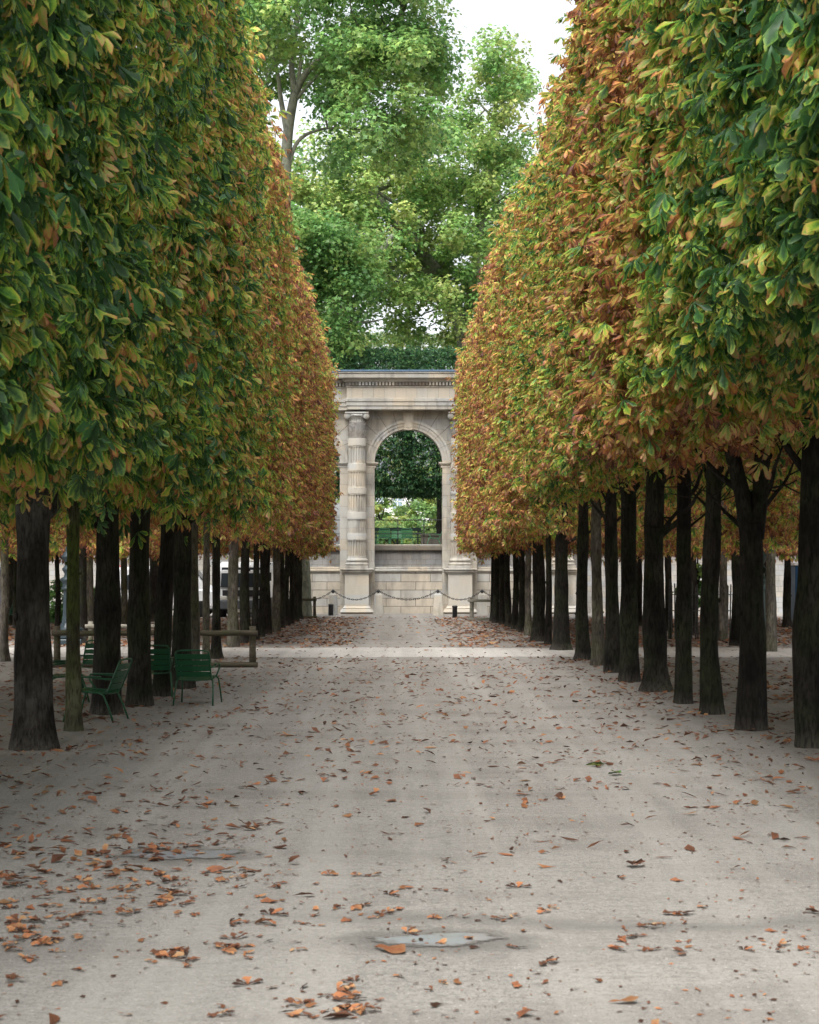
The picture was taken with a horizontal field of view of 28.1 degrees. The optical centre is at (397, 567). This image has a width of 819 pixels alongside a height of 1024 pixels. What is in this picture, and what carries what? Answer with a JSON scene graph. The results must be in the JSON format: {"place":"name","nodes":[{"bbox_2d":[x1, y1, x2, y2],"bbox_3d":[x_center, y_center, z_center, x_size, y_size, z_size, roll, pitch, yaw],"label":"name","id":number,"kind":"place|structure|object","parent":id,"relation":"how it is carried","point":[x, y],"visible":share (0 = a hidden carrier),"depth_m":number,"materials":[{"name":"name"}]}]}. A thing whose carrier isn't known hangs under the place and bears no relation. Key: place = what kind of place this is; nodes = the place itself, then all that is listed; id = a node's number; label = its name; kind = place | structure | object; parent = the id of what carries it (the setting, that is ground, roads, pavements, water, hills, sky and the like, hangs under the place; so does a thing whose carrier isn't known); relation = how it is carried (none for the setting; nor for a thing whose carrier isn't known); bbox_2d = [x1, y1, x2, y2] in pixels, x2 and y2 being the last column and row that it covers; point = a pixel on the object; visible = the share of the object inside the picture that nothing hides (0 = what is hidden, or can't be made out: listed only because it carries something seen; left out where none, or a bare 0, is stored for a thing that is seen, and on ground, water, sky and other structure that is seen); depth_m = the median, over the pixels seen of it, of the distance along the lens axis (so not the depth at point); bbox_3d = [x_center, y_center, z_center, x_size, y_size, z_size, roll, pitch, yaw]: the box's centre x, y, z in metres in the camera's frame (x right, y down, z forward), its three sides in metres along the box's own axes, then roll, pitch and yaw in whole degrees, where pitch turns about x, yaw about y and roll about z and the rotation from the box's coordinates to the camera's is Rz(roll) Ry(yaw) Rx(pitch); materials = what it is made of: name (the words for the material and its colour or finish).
{"place":"outdoors","nodes":[
{"label":"outdoors","id":0,"kind":"place"},
{"bbox_2d":[9,647,791,657],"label":"path","id":1,"kind":"structure","parent":0,"point":[354,652],"depth_m":38.69,"materials":[{"name":"beige gravel"}]},
{"bbox_2d":[0,613,818,1023],"bbox_3d":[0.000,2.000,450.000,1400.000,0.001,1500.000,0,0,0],"label":"ground","id":2,"kind":"structure","parent":0,"point":[588,917],"depth_m":11.68,"materials":[{"name":"beige gravel"}]},
{"bbox_2d":[0,556,13,624],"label":"chestnut tree","id":3,"kind":"object","parent":2,"relation":"on","point":[11,564],"visible":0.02,"depth_m":57.42,"materials":[{"name":"brown plant"}]},
{"bbox_2d":[0,42,34,405],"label":"chestnut tree","id":4,"kind":"object","parent":2,"relation":"on","point":[14,177],"visible":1,"depth_m":9.99,"materials":[{"name":"green plant"}]},
{"bbox_2d":[0,551,55,627],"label":"chestnut tree","id":5,"kind":"object","parent":2,"relation":"on","point":[14,589],"visible":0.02,"depth_m":54.44,"materials":[{"name":"brown plant"}]},
{"bbox_2d":[0,516,62,553],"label":"chestnut tree","id":6,"kind":"object","parent":2,"relation":"on","point":[51,545],"visible":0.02,"depth_m":31.98,"materials":[{"name":"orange plant"}]},
{"bbox_2d":[0,519,95,661],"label":"chestnut tree","id":7,"kind":"object","parent":2,"relation":"on","point":[4,601],"visible":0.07,"depth_m":35.02,"materials":[{"name":"orange plant"}]},
{"bbox_2d":[0,0,121,465],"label":"chestnut tree","id":8,"kind":"object","parent":2,"relation":"on","point":[27,337],"visible":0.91,"depth_m":11.21,"materials":[{"name":"green plant"}]},
{"bbox_2d":[9,524,129,625],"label":"chestnut tree","id":9,"kind":"object","parent":2,"relation":"on","point":[57,598],"visible":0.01,"depth_m":53.51,"materials":[{"name":"brown plant"}]},
{"bbox_2d":[53,538,86,644],"bbox_3d":[-8.586,-0.725,43.000,0.740,5.450,0.740,0,0,0],"label":"statue","id":10,"kind":"object","parent":2,"relation":"on","point":[63,580],"visible":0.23,"depth_m":42.85,"materials":[{"name":"stone"}]},
{"bbox_2d":[0,0,142,490],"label":"chestnut tree","id":11,"kind":"object","parent":2,"relation":"on","point":[74,439],"visible":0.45,"depth_m":13.18,"materials":[{"name":"green plant"}]},
{"bbox_2d":[49,579,94,622],"bbox_3d":[-12.046,1.255,60.057,2.569,1.914,2.282,0,0,0],"label":"green shrub","id":12,"kind":"object","parent":2,"relation":"on","point":[52,606],"visible":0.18,"depth_m":59.32,"materials":[{"name":"green plant"}]},
{"bbox_2d":[0,525,159,638],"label":"chestnut tree","id":13,"kind":"object","parent":2,"relation":"on","point":[83,559],"visible":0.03,"depth_m":45.51,"materials":[{"name":"brown plant"}]},
{"bbox_2d":[80,640,93,688],"bbox_3d":[-4.954,1.591,26.635,0.625,0.826,0.783,0,0,10],"label":"garden chair","id":14,"kind":"object","parent":2,"relation":"on","point":[88,653],"visible":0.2,"depth_m":26.95,"materials":[{"name":"green paint"}]},
{"bbox_2d":[0,0,185,521],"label":"chestnut tree","id":15,"kind":"object","parent":2,"relation":"on","point":[125,380],"visible":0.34,"depth_m":15.09,"materials":[{"name":"green plant"}]},
{"bbox_2d":[62,658,131,722],"bbox_3d":[-3.911,1.591,21.494,0.783,0.826,0.625,0,0,10],"label":"garden chair","id":16,"kind":"object","parent":2,"relation":"on","point":[120,677],"visible":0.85,"depth_m":21.43,"materials":[{"name":"green paint"}]},
{"bbox_2d":[0,0,210,750],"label":"chestnut tree","id":17,"kind":"object","parent":2,"relation":"on","point":[33,723],"visible":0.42,"depth_m":18.01,"materials":[{"name":"green plant"}]},
{"bbox_2d":[54,523,159,629],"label":"chestnut tree","id":18,"kind":"object","parent":2,"relation":"on","point":[90,595],"visible":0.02,"depth_m":48.95,"materials":[{"name":"brown plant"}]},
{"bbox_2d":[0,0,236,731],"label":"chestnut tree","id":19,"kind":"object","parent":2,"relation":"on","point":[197,289],"visible":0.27,"depth_m":20.06,"materials":[{"name":"green plant"}]},
{"bbox_2d":[0,0,256,714],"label":"chestnut tree","id":20,"kind":"object","parent":2,"relation":"on","point":[107,613],"visible":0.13,"depth_m":22.32,"materials":[{"name":"green plant"}]},
{"bbox_2d":[0,0,267,706],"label":"chestnut tree","id":21,"kind":"object","parent":2,"relation":"on","point":[139,692],"visible":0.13,"depth_m":23.68,"materials":[{"name":"green plant"}]},
{"bbox_2d":[6,0,271,696],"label":"chestnut tree","id":22,"kind":"object","parent":2,"relation":"on","point":[236,500],"visible":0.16,"depth_m":25.52,"materials":[{"name":"green plant"}]},
{"bbox_2d":[121,549,159,623],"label":"chestnut tree","id":23,"kind":"object","parent":2,"relation":"on","point":[124,597],"depth_m":56.53,"materials":[{"name":"brown plant"}]},
{"bbox_2d":[95,547,211,621],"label":"chestnut tree","id":24,"kind":"object","parent":2,"relation":"on","point":[153,572],"depth_m":61.06,"materials":[{"name":"brown plant"}]},
{"bbox_2d":[51,626,257,667],"bbox_3d":[-4.884,1.613,33.017,4.148,0.874,0.236,0,0,0],"label":"log barrier","id":25,"kind":"object","parent":2,"relation":"on","point":[251,633],"visible":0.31,"depth_m":32.93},
{"bbox_2d":[50,42,274,688],"bbox_3d":[-4.751,-3.836,27.308,5.320,11.833,3.322,0,0,0],"label":"chestnut tree","id":26,"kind":"object","parent":2,"relation":"on","point":[181,633],"visible":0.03,"depth_m":27.17,"materials":[{"name":"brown plant"}]},
{"bbox_2d":[151,645,173,696],"bbox_3d":[-3.809,1.591,25.565,0.625,0.826,0.783,0,0,-8],"label":"garden chair","id":27,"kind":"object","parent":2,"relation":"on","point":[158,660],"visible":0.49,"depth_m":25.30,"materials":[{"name":"green paint"}]},
{"bbox_2d":[120,565,211,616],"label":"parked van","id":28,"kind":"object","parent":2,"relation":"on","point":[200,578],"visible":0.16,"depth_m":66.62,"materials":[{"name":"white paint"}]},
{"bbox_2d":[50,23,291,671],"bbox_3d":[-4.547,-3.911,29.163,5.364,11.982,3.276,0,0,0],"label":"chestnut tree","id":29,"kind":"object","parent":2,"relation":"on","point":[263,370],"visible":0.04,"depth_m":29.05,"materials":[{"name":"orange plant"}]},
{"bbox_2d":[50,93,296,659],"bbox_3d":[-4.715,-3.919,33.876,5.246,11.998,3.319,0,0,0],"label":"chestnut tree","id":30,"kind":"object","parent":2,"relation":"on","point":[274,228],"visible":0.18,"depth_m":33.61,"materials":[{"name":"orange plant"}]},
{"bbox_2d":[118,849,243,859],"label":"puddle","id":31,"kind":"object","parent":2,"relation":"on","point":[209,853],"visible":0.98,"depth_m":11.44,"materials":[{"name":"grey liquid"}]},
{"bbox_2d":[81,155,307,658],"bbox_3d":[-4.623,-3.684,36.087,5.340,11.529,3.355,0,0,0],"label":"chestnut tree","id":32,"kind":"object","parent":2,"relation":"on","point":[216,652],"visible":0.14,"depth_m":36.03,"materials":[{"name":"orange plant"}]},
{"bbox_2d":[173,650,221,705],"bbox_3d":[-2.947,1.591,24.065,0.625,0.826,0.783,0,0,4],"label":"garden chair","id":33,"kind":"object","parent":2,"relation":"on","point":[196,659],"visible":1,"depth_m":23.79,"materials":[{"name":"green paint"}]},
{"bbox_2d":[124,240,311,646],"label":"chestnut tree","id":34,"kind":"object","parent":2,"relation":"on","point":[233,560],"visible":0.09,"depth_m":41.55,"materials":[{"name":"orange plant"}]},
{"bbox_2d":[150,252,317,643],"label":"chestnut tree","id":35,"kind":"object","parent":2,"relation":"on","point":[245,622],"visible":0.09,"depth_m":43.37,"materials":[{"name":"orange plant"}]},
{"bbox_2d":[157,286,330,636],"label":"chestnut tree","id":36,"kind":"object","parent":2,"relation":"on","point":[307,536],"visible":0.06,"depth_m":47.53,"materials":[{"name":"orange plant"}]},
{"bbox_2d":[220,562,272,616],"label":"parked truck","id":37,"kind":"object","parent":2,"relation":"on","point":[223,589],"visible":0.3,"depth_m":66.02,"materials":[{"name":"white paint"}]},
{"bbox_2d":[198,261,324,639],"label":"chestnut tree","id":38,"kind":"object","parent":2,"relation":"on","point":[307,441],"visible":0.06,"depth_m":45.39,"materials":[{"name":"orange plant"}]},
{"bbox_2d":[200,290,324,633],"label":"chestnut tree","id":39,"kind":"object","parent":2,"relation":"on","point":[268,622],"visible":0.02,"depth_m":49.49,"materials":[{"name":"orange plant"}]},
{"bbox_2d":[200,302,329,631],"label":"chestnut tree","id":40,"kind":"object","parent":2,"relation":"on","point":[276,623],"visible":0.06,"depth_m":51.18,"materials":[{"name":"orange plant"}]},
{"bbox_2d":[199,335,335,623],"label":"chestnut tree","id":41,"kind":"object","parent":2,"relation":"on","point":[291,589],"visible":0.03,"depth_m":58.74,"materials":[{"name":"orange plant"}]},
{"bbox_2d":[198,336,339,625],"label":"chestnut tree","id":42,"kind":"object","parent":2,"relation":"on","point":[320,542],"visible":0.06,"depth_m":56.51,"materials":[{"name":"orange plant"}]},
{"bbox_2d":[210,328,334,627],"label":"chestnut tree","id":43,"kind":"object","parent":2,"relation":"on","point":[282,576],"visible":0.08,"depth_m":54.48,"materials":[{"name":"orange plant"}]},
{"bbox_2d":[210,348,341,620],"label":"chestnut tree","id":44,"kind":"object","parent":2,"relation":"on","point":[296,572],"visible":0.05,"depth_m":61.36,"materials":[{"name":"orange plant"}]},
{"bbox_2d":[220,363,343,618],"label":"chestnut tree","id":45,"kind":"object","parent":2,"relation":"on","point":[300,613],"visible":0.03,"depth_m":63.91,"materials":[{"name":"orange plant"}]},
{"bbox_2d":[234,0,470,615],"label":"plane tree","id":46,"kind":"object","parent":2,"relation":"on","point":[352,60],"visible":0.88,"depth_m":65.12,"materials":[{"name":"green plant"}]},
{"bbox_2d":[373,589,383,614],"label":"stone post","id":47,"kind":"object","parent":2,"relation":"on","point":[378,604],"visible":0.98,"depth_m":69.01,"materials":[{"name":"stone"}]},
{"bbox_2d":[8,615,791,646],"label":"leaf litter","id":48,"kind":"object","parent":2,"relation":"on","point":[447,623],"visible":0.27,"depth_m":49.31,"materials":[{"name":"brown plant"}]},
{"bbox_2d":[238,369,576,613],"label":"stone arcade","id":49,"kind":"object","parent":2,"relation":"on","point":[376,408],"visible":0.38,"depth_m":71.59},
{"bbox_2d":[0,645,818,1023],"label":"leaf litter","id":50,"kind":"object","parent":2,"relation":"on","point":[54,1019],"visible":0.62,"depth_m":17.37,"materials":[{"name":"brown plant"}]},
{"bbox_2d":[49,544,797,612],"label":"terrace wall","id":51,"kind":"structure","parent":2,"relation":"on","point":[408,555],"depth_m":73.20,"materials":[{"name":"stone"}]},
{"bbox_2d":[366,932,506,946],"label":"puddle","id":52,"kind":"object","parent":2,"relation":"on","point":[453,939],"visible":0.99,"depth_m":8.82,"materials":[{"name":"grey liquid"}]},
{"bbox_2d":[433,589,442,614],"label":"stone post","id":53,"kind":"object","parent":2,"relation":"on","point":[437,606],"visible":0.97,"depth_m":69.01,"materials":[{"name":"stone"}]},
{"bbox_2d":[446,342,553,621],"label":"chestnut tree","id":54,"kind":"object","parent":2,"relation":"on","point":[458,507],"visible":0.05,"depth_m":61.16,"materials":[{"name":"orange plant"}]},
{"bbox_2d":[453,324,554,624],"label":"chestnut tree","id":55,"kind":"object","parent":2,"relation":"on","point":[501,595],"visible":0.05,"depth_m":57.63,"materials":[{"name":"orange plant"}]},
{"bbox_2d":[449,363,571,564],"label":"chestnut tree","id":56,"kind":"object","parent":2,"relation":"on","point":[467,549],"visible":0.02,"depth_m":64.02,"materials":[{"name":"orange plant"}]},
{"bbox_2d":[453,337,576,622],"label":"chestnut tree","id":57,"kind":"object","parent":2,"relation":"on","point":[495,617],"visible":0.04,"depth_m":59.30,"materials":[{"name":"orange plant"}]},
{"bbox_2d":[457,327,576,626],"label":"chestnut tree","id":58,"kind":"object","parent":2,"relation":"on","point":[507,602],"visible":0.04,"depth_m":55.46,"materials":[{"name":"orange plant"}]},
{"bbox_2d":[455,308,603,628],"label":"chestnut tree","id":59,"kind":"object","parent":2,"relation":"on","point":[476,543],"visible":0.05,"depth_m":53.47,"materials":[{"name":"orange plant"}]},
{"bbox_2d":[463,294,604,631],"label":"chestnut tree","id":60,"kind":"object","parent":2,"relation":"on","point":[521,621],"visible":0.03,"depth_m":51.18,"materials":[{"name":"orange plant"}]},
{"bbox_2d":[464,294,617,634],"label":"chestnut tree","id":61,"kind":"object","parent":2,"relation":"on","point":[528,599],"visible":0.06,"depth_m":48.71,"materials":[{"name":"orange plant"}]},
{"bbox_2d":[468,264,643,641],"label":"chestnut tree","id":62,"kind":"object","parent":2,"relation":"on","point":[539,601],"visible":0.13,"depth_m":44.62,"materials":[{"name":"orange plant"}]},
{"bbox_2d":[470,232,667,644],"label":"chestnut tree","id":63,"kind":"object","parent":2,"relation":"on","point":[548,611],"visible":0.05,"depth_m":42.78,"materials":[{"name":"orange plant"}]},
{"bbox_2d":[487,163,668,659],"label":"chestnut tree","id":64,"kind":"object","parent":2,"relation":"on","point":[582,648],"visible":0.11,"depth_m":35.63,"materials":[{"name":"orange plant"}]},
{"bbox_2d":[480,198,676,649],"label":"chestnut tree","id":65,"kind":"object","parent":2,"relation":"on","point":[512,517],"visible":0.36,"depth_m":39.56,"materials":[{"name":"orange plant"}]},
{"bbox_2d":[500,147,734,665],"bbox_3d":[4.761,-3.289,33.673,5.320,10.740,3.322,0,0,0],"label":"chestnut tree","id":66,"kind":"object","parent":2,"relation":"on","point":[597,644],"visible":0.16,"depth_m":33.62,"materials":[{"name":"orange plant"}]},
{"bbox_2d":[570,507,704,625],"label":"chestnut tree","id":67,"kind":"object","parent":2,"relation":"on","point":[639,590],"depth_m":56.54,"materials":[{"name":"brown plant"}]},
{"bbox_2d":[507,144,771,672],"bbox_3d":[4.809,-3.246,31.472,5.340,10.653,3.355,0,0,0],"label":"chestnut tree","id":68,"kind":"object","parent":2,"relation":"on","point":[612,631],"visible":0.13,"depth_m":31.33,"materials":[{"name":"orange plant"}]},
{"bbox_2d":[518,37,799,691],"bbox_3d":[4.630,-3.302,26.630,5.364,10.766,3.276,0,0,0],"label":"chestnut tree","id":69,"kind":"object","parent":2,"relation":"on","point":[655,677],"visible":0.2,"depth_m":26.55,"materials":[{"name":"orange plant"}]},
{"bbox_2d":[520,99,797,681],"bbox_3d":[4.829,-3.292,28.869,5.246,10.746,3.319,0,0,0],"label":"chestnut tree","id":70,"kind":"object","parent":2,"relation":"on","point":[629,667],"visible":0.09,"depth_m":28.72,"materials":[{"name":"orange plant"}]},
{"bbox_2d":[602,508,730,631],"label":"chestnut tree","id":71,"kind":"object","parent":2,"relation":"on","point":[668,574],"depth_m":51.64,"materials":[{"name":"brown plant"}]},
{"bbox_2d":[539,0,800,703],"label":"chestnut tree","id":72,"kind":"object","parent":2,"relation":"on","point":[683,678],"visible":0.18,"depth_m":24.08,"materials":[{"name":"orange plant"}]},
{"bbox_2d":[619,508,727,634],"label":"chestnut tree","id":73,"kind":"object","parent":2,"relation":"on","point":[693,577],"depth_m":48.89,"materials":[{"name":"brown plant"}]},
{"bbox_2d":[561,0,799,714],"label":"chestnut tree","id":74,"kind":"object","parent":2,"relation":"on","point":[711,695],"visible":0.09,"depth_m":22.38,"materials":[{"name":"orange plant"}]},
{"bbox_2d":[562,0,801,730],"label":"chestnut tree","id":75,"kind":"object","parent":2,"relation":"on","point":[749,521],"visible":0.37,"depth_m":20.15,"materials":[{"name":"green plant"}]},
{"bbox_2d":[587,0,818,748],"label":"chestnut tree","id":76,"kind":"object","parent":2,"relation":"on","point":[657,404],"visible":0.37,"depth_m":18.20,"materials":[{"name":"green plant"}]},
{"bbox_2d":[618,0,818,430],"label":"chestnut tree","id":77,"kind":"object","parent":2,"relation":"on","point":[666,369],"visible":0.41,"depth_m":16.20,"materials":[{"name":"green plant"}]},
{"bbox_2d":[640,484,797,645],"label":"chestnut tree","id":78,"kind":"object","parent":2,"relation":"on","point":[734,638],"visible":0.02,"depth_m":42.13,"materials":[{"name":"brown plant"}]},
{"bbox_2d":[641,482,796,639],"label":"chestnut tree","id":79,"kind":"object","parent":2,"relation":"on","point":[723,617],"visible":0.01,"depth_m":45.36,"materials":[{"name":"brown plant"}]},
{"bbox_2d":[638,0,818,399],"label":"chestnut tree","id":80,"kind":"object","parent":2,"relation":"on","point":[747,337],"visible":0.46,"depth_m":14.00,"materials":[{"name":"green plant"}]},
{"bbox_2d":[665,488,797,651],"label":"chestnut tree","id":81,"kind":"object","parent":2,"relation":"on","point":[770,594],"visible":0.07,"depth_m":39.10,"materials":[{"name":"brown plant"}]},
{"bbox_2d":[699,483,799,555],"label":"chestnut tree","id":82,"kind":"object","parent":2,"relation":"on","point":[730,532],"visible":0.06,"depth_m":33.83,"materials":[{"name":"orange plant"}]},
{"bbox_2d":[700,0,818,346],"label":"chestnut tree","id":83,"kind":"object","parent":2,"relation":"on","point":[776,280],"visible":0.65,"depth_m":11.84,"materials":[{"name":"green plant"}]},
{"bbox_2d":[737,486,799,550],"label":"chestnut tree","id":84,"kind":"object","parent":2,"relation":"on","point":[779,541],"visible":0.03,"depth_m":30.49,"materials":[{"name":"orange plant"}]},
{"bbox_2d":[764,475,800,543],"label":"chestnut tree","id":85,"kind":"object","parent":2,"relation":"on","point":[785,522],"visible":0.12,"depth_m":29.31,"materials":[{"name":"green plant"}]},
{"bbox_2d":[778,493,796,627],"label":"chestnut tree","id":86,"kind":"object","parent":2,"relation":"on","point":[786,620],"visible":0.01,"depth_m":54.92,"materials":[{"name":"brown plant"}]},
{"bbox_2d":[759,0,818,306],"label":"chestnut tree","id":87,"kind":"object","parent":2,"relation":"on","point":[805,114],"visible":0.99,"depth_m":10.31,"materials":[{"name":"green plant"}]},
{"bbox_2d":[791,563,797,621],"bbox_3d":[14.563,0.910,58.237,1.180,2.180,1.210,0,0,0],"label":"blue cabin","id":88,"kind":"object","parent":2,"relation":"on","point":[794,571],"visible":0.09,"depth_m":57.98,"materials":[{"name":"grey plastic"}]},
{"bbox_2d":[136,0,744,543],"label":"sky","id":89,"kind":"structure","parent":0,"point":[534,21],"materials":[{"name":"white"}]},
{"bbox_2d":[668,579,731,638],"bbox_3d":[8.566,1.150,46.052,1.950,1.700,0.145,0,0,0],"label":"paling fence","id":90,"kind":"object","parent":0,"point":[670,610],"visible":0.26,"depth_m":45.99,"materials":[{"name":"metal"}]},
{"label":"terrace ground","id":91,"kind":"structure","parent":0,"visible":0},
{"bbox_2d":[291,201,400,369],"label":"plane tree","id":92,"kind":"object","parent":91,"relation":"on","point":[340,263],"visible":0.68,"depth_m":77.52,"materials":[{"name":"green plant"}]},
{"bbox_2d":[336,330,399,466],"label":"clipped tree","id":93,"kind":"object","parent":91,"relation":"on","point":[389,341],"visible":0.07,"depth_m":93.53,"materials":[{"name":"green plant"}]},
{"bbox_2d":[334,461,407,543],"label":"garden tree","id":94,"kind":"object","parent":91,"relation":"on","point":[379,508],"visible":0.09,"depth_m":107.78,"materials":[{"name":"green plant"}]},
{"bbox_2d":[328,344,417,503],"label":"clipped tree","id":95,"kind":"object","parent":91,"relation":"on","point":[371,360],"visible":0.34,"depth_m":77.02,"materials":[{"name":"green plant"}]},
{"bbox_2d":[375,514,435,543],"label":"garden shrub","id":96,"kind":"object","parent":91,"relation":"on","point":[413,523],"visible":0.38,"depth_m":102.97,"materials":[{"name":"green plant"}]},
{"bbox_2d":[277,23,542,355],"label":"plane tree","id":97,"kind":"object","parent":91,"relation":"on","point":[427,270],"visible":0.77,"depth_m":82.73,"materials":[{"name":"green plant"}]},
{"bbox_2d":[390,474,436,543],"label":"garden tree","id":98,"kind":"object","parent":91,"relation":"on","point":[398,510],"visible":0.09,"depth_m":110.77,"materials":[{"name":"green plant"}]},
{"bbox_2d":[394,331,452,532],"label":"clipped tree","id":99,"kind":"object","parent":91,"relation":"on","point":[439,506],"visible":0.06,"depth_m":94.24,"materials":[{"name":"green plant"}]},
{"bbox_2d":[406,464,441,543],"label":"garden tree","id":100,"kind":"object","parent":91,"relation":"on","point":[430,512],"visible":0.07,"depth_m":104.94,"materials":[{"name":"green plant"}]},
{"bbox_2d":[400,342,464,501],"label":"clipped tree","id":101,"kind":"object","parent":91,"relation":"on","point":[429,487],"visible":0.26,"depth_m":77.00,"materials":[{"name":"green plant"}]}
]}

